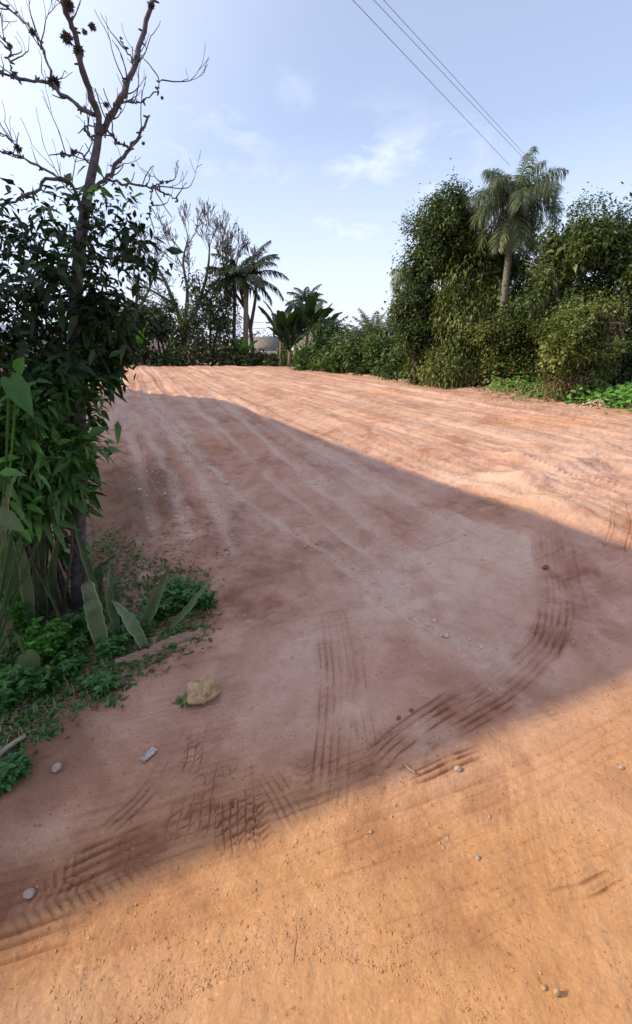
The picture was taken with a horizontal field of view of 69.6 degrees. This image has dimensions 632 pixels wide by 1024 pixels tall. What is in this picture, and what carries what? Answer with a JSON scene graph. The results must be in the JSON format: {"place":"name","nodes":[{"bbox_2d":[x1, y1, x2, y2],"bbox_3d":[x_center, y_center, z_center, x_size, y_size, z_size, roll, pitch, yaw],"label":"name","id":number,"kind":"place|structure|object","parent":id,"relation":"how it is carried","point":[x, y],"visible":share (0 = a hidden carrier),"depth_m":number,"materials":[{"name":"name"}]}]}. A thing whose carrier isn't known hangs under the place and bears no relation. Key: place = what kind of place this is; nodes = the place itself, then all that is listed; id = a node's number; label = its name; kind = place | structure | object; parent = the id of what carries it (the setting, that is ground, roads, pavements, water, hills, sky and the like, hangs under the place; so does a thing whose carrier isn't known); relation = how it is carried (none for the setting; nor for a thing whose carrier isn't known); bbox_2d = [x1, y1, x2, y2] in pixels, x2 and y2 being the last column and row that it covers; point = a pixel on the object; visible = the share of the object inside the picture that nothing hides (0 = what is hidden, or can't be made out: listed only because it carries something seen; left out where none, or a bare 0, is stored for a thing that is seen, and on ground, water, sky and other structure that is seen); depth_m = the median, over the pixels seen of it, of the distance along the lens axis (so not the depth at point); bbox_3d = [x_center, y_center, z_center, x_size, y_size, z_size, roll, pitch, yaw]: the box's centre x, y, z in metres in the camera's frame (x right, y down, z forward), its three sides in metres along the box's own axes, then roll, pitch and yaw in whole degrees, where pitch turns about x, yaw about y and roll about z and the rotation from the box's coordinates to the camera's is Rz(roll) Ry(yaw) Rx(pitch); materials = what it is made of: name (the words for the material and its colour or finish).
{"place":"outdoors","nodes":[
{"label":"outdoors","id":0,"kind":"place"},
{"bbox_2d":[0,345,631,1023],"bbox_3d":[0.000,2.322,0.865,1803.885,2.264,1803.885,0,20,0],"label":"ground","id":1,"kind":"structure","parent":0,"point":[518,607],"depth_m":1.99,"materials":[{"name":"brown soil"}]},
{"bbox_2d":[0,776,19,794],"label":"weed","id":2,"kind":"object","parent":1,"relation":"on","point":[5,786],"visible":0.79,"depth_m":1.69,"materials":[{"name":"green plant"}]},
{"bbox_2d":[0,734,25,756],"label":"stick","id":3,"kind":"object","parent":1,"relation":"on","point":[9,745],"visible":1,"depth_m":1.85,"materials":[{"name":"grey wood"}]},
{"bbox_2d":[0,749,33,785],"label":"weed","id":4,"kind":"object","parent":1,"relation":"on","point":[15,765],"visible":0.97,"depth_m":1.74,"materials":[{"name":"green plant"}]},
{"bbox_2d":[0,663,34,711],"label":"weed","id":5,"kind":"object","parent":1,"relation":"on","point":[10,675],"visible":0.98,"depth_m":2.08,"materials":[{"name":"green plant"}]},
{"bbox_2d":[0,529,47,651],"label":"snake plant","id":6,"kind":"object","parent":1,"relation":"on","point":[26,591],"visible":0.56,"depth_m":2.50,"materials":[{"name":"green plant"}]},
{"bbox_2d":[2,588,45,633],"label":"weed","id":7,"kind":"object","parent":1,"relation":"on","point":[20,617],"visible":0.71,"depth_m":2.52,"materials":[{"name":"green plant"}]},
{"bbox_2d":[0,325,57,373],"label":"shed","id":8,"kind":"structure","parent":1,"relation":"on","point":[3,328],"depth_m":23.99,"materials":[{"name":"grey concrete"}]},
{"bbox_2d":[23,888,35,898],"bbox_3d":[-0.892,1.187,1.412,0.035,0.023,0.029,0,20,0],"label":"stone","id":9,"kind":"object","parent":1,"relation":"on","point":[28,893],"visible":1,"depth_m":1.41,"materials":[{"name":"grey stone"}]},
{"bbox_2d":[0,477,62,622],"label":"snake plant","id":10,"kind":"object","parent":1,"relation":"on","point":[51,590],"visible":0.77,"depth_m":2.57,"materials":[{"name":"green plant"}]},
{"bbox_2d":[14,664,66,699],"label":"weed","id":11,"kind":"object","parent":1,"relation":"on","point":[43,678],"visible":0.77,"depth_m":2.16,"materials":[{"name":"green plant"}]},
{"bbox_2d":[11,616,71,663],"bbox_3d":[-1.421,0.682,2.376,0.270,0.193,0.270,0,20,0],"label":"weed","id":12,"kind":"object","parent":1,"relation":"on","point":[42,647],"visible":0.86,"depth_m":2.35,"materials":[{"name":"green plant"}]},
{"bbox_2d":[0,349,88,671],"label":"leaved plant","id":13,"kind":"object","parent":1,"relation":"on","point":[16,387],"visible":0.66,"depth_m":2.22,"materials":[{"name":"green plant"}]},
{"bbox_2d":[51,762,61,772],"bbox_3d":[-1.024,1.010,1.794,0.035,0.036,0.040,0,20,0],"label":"stone","id":14,"kind":"object","parent":1,"relation":"on","point":[57,766],"visible":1,"depth_m":1.79,"materials":[{"name":"grey stone"}]},
{"bbox_2d":[0,333,129,625],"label":"climbing vine","id":15,"kind":"object","parent":1,"relation":"on","point":[42,505],"visible":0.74,"depth_m":2.29,"materials":[{"name":"green plant"}]},
{"bbox_2d":[49,649,86,679],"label":"weed","id":16,"kind":"object","parent":1,"relation":"on","point":[72,663],"visible":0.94,"depth_m":2.30,"materials":[{"name":"green plant"}]},
{"bbox_2d":[60,628,88,652],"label":"weed","id":17,"kind":"object","parent":1,"relation":"on","point":[79,640],"visible":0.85,"depth_m":2.44,"materials":[{"name":"green plant"}]},
{"bbox_2d":[62,611,89,636],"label":"weed","id":18,"kind":"object","parent":1,"relation":"on","point":[77,622],"visible":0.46,"depth_m":2.53,"materials":[{"name":"green plant"}]},
{"bbox_2d":[70,507,122,645],"bbox_3d":[-1.270,0.327,2.639,0.177,0.758,0.612,-9,22,-22],"label":"snake plant","id":19,"kind":"object","parent":1,"relation":"on","point":[91,589],"visible":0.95,"depth_m":2.57,"materials":[{"name":"green plant"}]},
{"bbox_2d":[79,669,121,699],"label":"weed","id":20,"kind":"object","parent":1,"relation":"on","point":[105,681],"visible":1,"depth_m":2.21,"materials":[{"name":"green plant"}]},
{"bbox_2d":[0,0,208,611],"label":"bare tree","id":21,"kind":"object","parent":1,"relation":"on","point":[94,319],"visible":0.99,"depth_m":2.11,"materials":[{"name":"plant"}]},
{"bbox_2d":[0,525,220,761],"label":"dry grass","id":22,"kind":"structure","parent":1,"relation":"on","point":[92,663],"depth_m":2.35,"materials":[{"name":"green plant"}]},
{"bbox_2d":[0,522,220,761],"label":"ground cover","id":23,"kind":"object","parent":1,"relation":"on","point":[22,744],"visible":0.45,"depth_m":2.41,"materials":[{"name":"green plant"}]},
{"bbox_2d":[94,629,130,659],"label":"weed","id":24,"kind":"object","parent":1,"relation":"on","point":[112,645],"visible":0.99,"depth_m":2.45,"materials":[{"name":"green plant"}]},
{"bbox_2d":[106,295,158,362],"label":"tree","id":25,"kind":"object","parent":1,"relation":"on","point":[153,330],"visible":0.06,"depth_m":33.72,"materials":[{"name":"green plant"}]},
{"bbox_2d":[119,612,156,636],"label":"weed","id":26,"kind":"object","parent":1,"relation":"on","point":[146,627],"visible":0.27,"depth_m":2.64,"materials":[{"name":"green plant"}]},
{"bbox_2d":[120,342,165,365],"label":"shrub","id":27,"kind":"object","parent":1,"relation":"on","point":[151,355],"visible":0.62,"depth_m":33.51,"materials":[{"name":"green plant"}]},
{"bbox_2d":[132,324,153,364],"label":"banana plant","id":28,"kind":"object","parent":1,"relation":"on","point":[139,340],"visible":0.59,"depth_m":33.24,"materials":[{"name":"green plant"}]},
{"bbox_2d":[119,307,167,363],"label":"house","id":29,"kind":"structure","parent":1,"relation":"on","point":[155,346],"depth_m":59.46,"materials":[{"name":"grey paint"}]},
{"bbox_2d":[112,231,177,303],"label":"bare tree","id":30,"kind":"object","parent":1,"relation":"on","point":[158,261],"visible":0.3,"depth_m":34.22,"materials":[{"name":"brown plant"}]},
{"bbox_2d":[140,747,156,761],"bbox_3d":[-0.696,1.008,1.888,0.028,0.010,0.070,11,23,27],"label":"paper scrap","id":31,"kind":"object","parent":1,"relation":"on","point":[149,753],"visible":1,"depth_m":1.89,"materials":[{"name":"white paper"}]},
{"bbox_2d":[137,596,175,619],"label":"weed","id":32,"kind":"object","parent":1,"relation":"on","point":[164,608],"visible":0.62,"depth_m":2.81,"materials":[{"name":"green plant"}]},
{"bbox_2d":[120,289,199,364],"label":"tree","id":33,"kind":"object","parent":1,"relation":"on","point":[168,326],"visible":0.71,"depth_m":33.90,"materials":[{"name":"green plant"}]},
{"bbox_2d":[111,564,211,649],"bbox_3d":[-0.899,0.545,2.563,0.608,0.461,0.242,0,20,0],"label":"snake plant","id":34,"kind":"object","parent":1,"relation":"on","point":[132,625],"visible":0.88,"depth_m":2.61,"materials":[{"name":"green plant"}]},
{"bbox_2d":[115,630,212,662],"bbox_3d":[-0.845,0.753,2.560,0.546,0.044,0.074,-14,25,-34],"label":"palm sheath","id":35,"kind":"object","parent":1,"relation":"on","point":[158,647],"visible":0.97,"depth_m":2.54,"materials":[{"name":"brown plant"}]},
{"bbox_2d":[96,486,236,623],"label":"dry leaf litter","id":36,"kind":"object","parent":1,"relation":"on","point":[169,543],"visible":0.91,"depth_m":3.81,"materials":[{"name":"brown plant"}]},
{"bbox_2d":[149,345,187,365],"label":"shrub","id":37,"kind":"object","parent":1,"relation":"on","point":[170,358],"visible":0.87,"depth_m":33.60,"materials":[{"name":"green plant"}]},
{"bbox_2d":[171,691,191,708],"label":"grass tuft","id":38,"kind":"object","parent":1,"relation":"on","point":[182,700],"visible":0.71,"depth_m":2.18,"materials":[{"name":"green plant"}]},
{"bbox_2d":[161,575,203,612],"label":"weed","id":39,"kind":"object","parent":1,"relation":"on","point":[173,588],"visible":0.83,"depth_m":2.95,"materials":[{"name":"green plant"}]},
{"bbox_2d":[117,196,250,352],"bbox_3d":[-9.687,-16.759,33.952,9.701,11.405,7.809,0,20,0],"label":"bare tree","id":40,"kind":"object","parent":1,"relation":"on","point":[188,243],"visible":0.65,"depth_m":32.99,"materials":[{"name":"brown plant"}]},
{"bbox_2d":[174,334,220,365],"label":"shrub","id":41,"kind":"object","parent":1,"relation":"on","point":[193,358],"visible":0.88,"depth_m":33.42,"materials":[{"name":"green plant"}]},
{"bbox_2d":[185,586,217,610],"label":"weed","id":42,"kind":"object","parent":1,"relation":"on","point":[205,599],"visible":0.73,"depth_m":2.90,"materials":[{"name":"green plant"}]},
{"bbox_2d":[186,674,220,704],"bbox_3d":[-0.544,0.856,2.188,0.169,0.110,0.127,-11,23,-26],"label":"rock","id":43,"kind":"object","parent":1,"relation":"on","point":[204,688],"visible":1,"depth_m":2.15,"materials":[{"name":"yellow stone"}]},
{"bbox_2d":[173,266,249,364],"bbox_3d":[-7.846,-14.457,33.758,6.238,7.109,4.297,-9,22,-23],"label":"tree","id":44,"kind":"object","parent":1,"relation":"on","point":[210,314],"visible":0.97,"depth_m":33.06,"materials":[{"name":"green plant"}]},
{"bbox_2d":[201,332,240,365],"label":"shrub","id":45,"kind":"object","parent":1,"relation":"on","point":[215,349],"visible":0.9,"depth_m":33.56,"materials":[{"name":"green plant"}]},
{"bbox_2d":[62,327,391,361],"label":"wood","id":46,"kind":"object","parent":1,"relation":"on","point":[240,343],"visible":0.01,"depth_m":82.55,"materials":[{"name":"green plant"}]},
{"bbox_2d":[204,256,260,364],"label":"palm tree","id":47,"kind":"object","parent":1,"relation":"on","point":[241,283],"visible":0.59,"depth_m":33.05,"materials":[{"name":"green plant"}]},
{"bbox_2d":[220,340,250,366],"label":"shrub","id":48,"kind":"object","parent":1,"relation":"on","point":[239,356],"visible":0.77,"depth_m":33.65,"materials":[{"name":"green plant"}]},
{"bbox_2d":[206,204,268,354],"bbox_3d":[-5.782,-17.056,35.060,4.437,11.454,3.860,-3,21,-8],"label":"bare tree","id":49,"kind":"object","parent":1,"relation":"on","point":[251,319],"visible":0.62,"depth_m":33.96,"materials":[{"name":"brown plant"}]},
{"bbox_2d":[232,336,257,365],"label":"banana plant","id":50,"kind":"object","parent":1,"relation":"on","point":[242,346],"visible":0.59,"depth_m":33.88,"materials":[{"name":"green plant"}]},
{"bbox_2d":[210,240,288,353],"bbox_3d":[-4.948,-15.178,33.605,5.552,8.471,4.974,19,28,41],"label":"palm tree","id":51,"kind":"object","parent":1,"relation":"on","point":[258,281],"visible":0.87,"depth_m":32.60,"materials":[{"name":"green plant"}]},
{"bbox_2d":[238,347,268,365],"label":"shrub","id":52,"kind":"object","parent":1,"relation":"on","point":[256,359],"visible":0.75,"depth_m":33.77,"materials":[{"name":"green plant"}]},
{"bbox_2d":[248,337,279,364],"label":"house","id":53,"kind":"structure","parent":1,"relation":"on","point":[271,344],"depth_m":40.13,"materials":[{"name":"beige concrete"}]},
{"bbox_2d":[259,349,285,366],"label":"shrub","id":54,"kind":"object","parent":1,"relation":"on","point":[272,359],"visible":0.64,"depth_m":33.21,"materials":[{"name":"green plant"}]},
{"bbox_2d":[258,300,300,366],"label":"banana plant","id":55,"kind":"object","parent":1,"relation":"on","point":[286,317],"visible":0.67,"depth_m":31.52,"materials":[{"name":"green plant"}]},
{"bbox_2d":[267,316,305,366],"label":"banana plant","id":56,"kind":"object","parent":1,"relation":"on","point":[287,339],"visible":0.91,"depth_m":31.32,"materials":[{"name":"green plant"}]},
{"bbox_2d":[277,350,298,366],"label":"shrub","id":57,"kind":"object","parent":1,"relation":"on","point":[283,355],"visible":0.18,"depth_m":32.36,"materials":[{"name":"green plant"}]},
{"bbox_2d":[289,313,309,352],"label":"banana plant","id":58,"kind":"object","parent":1,"relation":"on","point":[302,331],"visible":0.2,"depth_m":32.67,"materials":[{"name":"green plant"}]},
{"bbox_2d":[286,334,319,370],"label":"shrub","id":59,"kind":"object","parent":1,"relation":"on","point":[300,362],"visible":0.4,"depth_m":28.35,"materials":[{"name":"green plant"}]},
{"bbox_2d":[285,284,327,309],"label":"palm tree","id":60,"kind":"object","parent":1,"relation":"on","point":[305,295],"visible":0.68,"depth_m":42.25,"materials":[{"name":"green plant"}]},
{"bbox_2d":[291,334,325,350],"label":"house","id":61,"kind":"structure","parent":1,"relation":"on","point":[303,341],"depth_m":40.91,"materials":[{"name":"white paint"}]},
{"bbox_2d":[285,291,334,345],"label":"banana plant","id":62,"kind":"object","parent":1,"relation":"on","point":[310,309],"visible":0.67,"depth_m":30.60,"materials":[{"name":"green plant"}]},
{"bbox_2d":[0,616,630,1023],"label":"soil crumbs","id":63,"kind":"object","parent":1,"relation":"on","point":[160,1008],"visible":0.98,"depth_m":1.32,"materials":[{"name":"brown"}]},
{"bbox_2d":[290,303,341,339],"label":"banana plant","id":64,"kind":"object","parent":1,"relation":"on","point":[305,319],"visible":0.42,"depth_m":30.64,"materials":[{"name":"green plant"}]},
{"bbox_2d":[304,319,345,371],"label":"shrub","id":65,"kind":"object","parent":1,"relation":"on","point":[320,342],"visible":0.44,"depth_m":27.12,"materials":[{"name":"green plant"}]},
{"bbox_2d":[314,315,352,335],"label":"palm tree","id":66,"kind":"object","parent":1,"relation":"on","point":[337,324],"visible":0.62,"depth_m":27.53,"materials":[{"name":"green plant"}]},
{"bbox_2d":[64,401,629,803],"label":"soil crumbs","id":67,"kind":"object","parent":1,"relation":"on","point":[363,526],"visible":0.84,"depth_m":4.97,"materials":[{"name":"brown"}]},
{"bbox_2d":[312,321,383,372],"bbox_3d":[2.249,-8.988,25.930,3.951,3.687,3.859,16,26,36],"label":"shrub","id":68,"kind":"object","parent":1,"relation":"on","point":[333,360],"visible":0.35,"depth_m":25.66,"materials":[{"name":"green plant"}]},
{"bbox_2d":[332,308,392,372],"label":"palm tree","id":69,"kind":"object","parent":1,"relation":"on","point":[378,323],"visible":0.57,"depth_m":24.70,"materials":[{"name":"green plant"}]},
{"bbox_2d":[338,325,397,375],"bbox_3d":[3.067,-8.364,24.634,4.003,3.568,3.457,0,20,0],"label":"shrub","id":70,"kind":"object","parent":1,"relation":"on","point":[354,362],"visible":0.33,"depth_m":24.16,"materials":[{"name":"green plant"}]},
{"bbox_2d":[358,313,404,377],"bbox_3d":[3.830,-7.854,22.930,2.785,4.627,3.196,18,27,40],"label":"shrub","id":71,"kind":"object","parent":1,"relation":"on","point":[380,344],"visible":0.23,"depth_m":22.43,"materials":[{"name":"green plant"}]},
{"bbox_2d":[374,337,408,380],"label":"shrub","id":72,"kind":"object","parent":1,"relation":"on","point":[391,366],"visible":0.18,"depth_m":21.02,"materials":[{"name":"green plant"}]},
{"bbox_2d":[388,267,409,294],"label":"palm tree","id":73,"kind":"object","parent":1,"relation":"on","point":[401,280],"visible":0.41,"depth_m":20.45,"materials":[{"name":"green plant"}]},
{"bbox_2d":[391,370,413,382],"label":"ground cover","id":74,"kind":"object","parent":1,"relation":"on","point":[395,374],"visible":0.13,"depth_m":20.05,"materials":[{"name":"green plant"}]},
{"bbox_2d":[397,354,438,386],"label":"shrub","id":75,"kind":"object","parent":1,"relation":"on","point":[407,370],"visible":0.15,"depth_m":18.76,"materials":[{"name":"green plant"}]},
{"bbox_2d":[381,272,460,384],"bbox_3d":[4.287,-7.144,18.256,3.458,4.312,2.899,5,21,13],"label":"tree","id":76,"kind":"object","parent":1,"relation":"on","point":[408,308],"visible":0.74,"depth_m":17.70,"materials":[{"name":"green plant"}]},
{"bbox_2d":[387,158,504,299],"bbox_3d":[5.563,-9.161,18.307,5.747,8.020,3.890,-16,26,-36],"label":"tree","id":77,"kind":"object","parent":1,"relation":"on","point":[443,231],"visible":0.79,"depth_m":16.93,"materials":[{"name":"green plant"}]},
{"bbox_2d":[454,766,461,771],"bbox_3d":[0.569,1.031,1.822,0.032,0.026,0.023,0,20,0],"label":"stone","id":78,"kind":"object","parent":1,"relation":"on","point":[457,768],"visible":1,"depth_m":1.81,"materials":[{"name":"beige stone"}]},
{"bbox_2d":[413,263,519,388],"bbox_3d":[5.834,-6.639,17.232,4.029,5.102,2.671,4,21,11],"label":"shrub","id":79,"kind":"object","parent":1,"relation":"on","point":[456,369],"visible":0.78,"depth_m":16.99,"materials":[{"name":"green plant"}]},
{"bbox_2d":[428,218,554,385],"bbox_3d":[7.010,-8.018,17.874,5.765,7.228,4.022,0,20,0],"label":"tree","id":80,"kind":"object","parent":1,"relation":"on","point":[493,281],"visible":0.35,"depth_m":17.06,"materials":[{"name":"green plant"}]},
{"bbox_2d":[458,371,541,388],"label":"fallen branch","id":81,"kind":"object","parent":1,"relation":"on","point":[501,378],"visible":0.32,"depth_m":16.68,"materials":[{"name":"brown wood"}]},
{"bbox_2d":[461,290,555,388],"bbox_3d":[7.417,-6.000,16.588,4.294,3.746,2.884,0,20,0],"label":"shrub","id":82,"kind":"object","parent":1,"relation":"on","point":[520,348],"visible":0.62,"depth_m":16.18,"materials":[{"name":"green plant"}]},
{"bbox_2d":[462,146,568,381],"bbox_3d":[6.748,-8.234,16.382,3.377,7.495,3.418,0,20,0],"label":"palm tree","id":83,"kind":"object","parent":1,"relation":"on","point":[514,226],"visible":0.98,"depth_m":15.22,"materials":[{"name":"green plant"}]},
{"bbox_2d":[471,374,566,401],"bbox_3d":[6.990,-4.253,15.401,3.373,0.661,5.583,2,21,6],"label":"dry brush","id":84,"kind":"object","parent":1,"relation":"on","point":[517,391],"visible":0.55,"depth_m":14.56,"materials":[{"name":"green plant"}]},
{"bbox_2d":[482,372,565,401],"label":"ground cover","id":85,"kind":"object","parent":1,"relation":"on","point":[510,386],"visible":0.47,"depth_m":15.05,"materials":[{"name":"green plant"}]},
{"bbox_2d":[540,984,546,990],"bbox_3d":[0.607,1.267,1.211,0.015,0.010,0.014,0,20,0],"label":"clod","id":86,"kind":"object","parent":1,"relation":"on","point":[543,987],"visible":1,"depth_m":1.21,"materials":[{"name":"yellow stone"}]},
{"bbox_2d":[552,988,559,996],"bbox_3d":[0.634,1.265,1.197,0.019,0.023,0.014,0,20,0],"label":"clod","id":87,"kind":"object","parent":1,"relation":"on","point":[556,992],"visible":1,"depth_m":1.19,"materials":[{"name":"yellow stone"}]},
{"bbox_2d":[504,182,631,384],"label":"tree","id":88,"kind":"object","parent":1,"relation":"on","point":[600,247],"visible":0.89,"depth_m":13.34,"materials":[{"name":"green plant"}]},
{"bbox_2d":[522,284,631,402],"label":"shrub","id":89,"kind":"object","parent":1,"relation":"on","point":[580,333],"visible":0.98,"depth_m":12.47,"materials":[{"name":"green plant"}]},
{"bbox_2d":[551,377,631,413],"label":"ground cover","id":90,"kind":"object","parent":1,"relation":"on","point":[620,394],"visible":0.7,"depth_m":12.15,"materials":[{"name":"green plant"}]},
{"bbox_2d":[571,398,628,408],"bbox_3d":[7.769,-2.925,12.194,1.958,0.275,1.312,0,20,0],"label":"rubble heap","id":91,"kind":"object","parent":1,"relation":"on","point":[592,403],"visible":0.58,"depth_m":12.03,"materials":[{"name":"stone"}]},
{"bbox_2d":[593,302,631,385],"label":"shrub","id":92,"kind":"object","parent":1,"relation":"on","point":[626,373],"visible":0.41,"depth_m":13.77,"materials":[{"name":"green plant"}]},
{"bbox_2d":[0,0,631,344],"label":"sky","id":93,"kind":"structure","parent":0,"point":[310,126],"materials":[{"name":"blue"}]},
{"bbox_2d":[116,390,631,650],"bbox_3d":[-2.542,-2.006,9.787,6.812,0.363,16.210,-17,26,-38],"label":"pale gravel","id":94,"kind":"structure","parent":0,"point":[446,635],"depth_m":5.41,"materials":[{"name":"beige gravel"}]},
{"bbox_2d":[353,0,502,157],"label":"power line","id":95,"kind":"object","parent":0,"point":[421,72],"visible":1,"depth_m":11.37,"materials":[{"name":"grey"}]},
{"bbox_2d":[374,0,529,164],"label":"power line","id":96,"kind":"object","parent":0,"point":[441,71],"visible":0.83,"depth_m":11.81,"materials":[{"name":"grey"}]},
{"bbox_2d":[384,1,539,170],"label":"power line","id":97,"kind":"object","parent":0,"point":[449,72],"visible":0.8,"depth_m":12.11,"materials":[{"name":"grey"}]}
]}

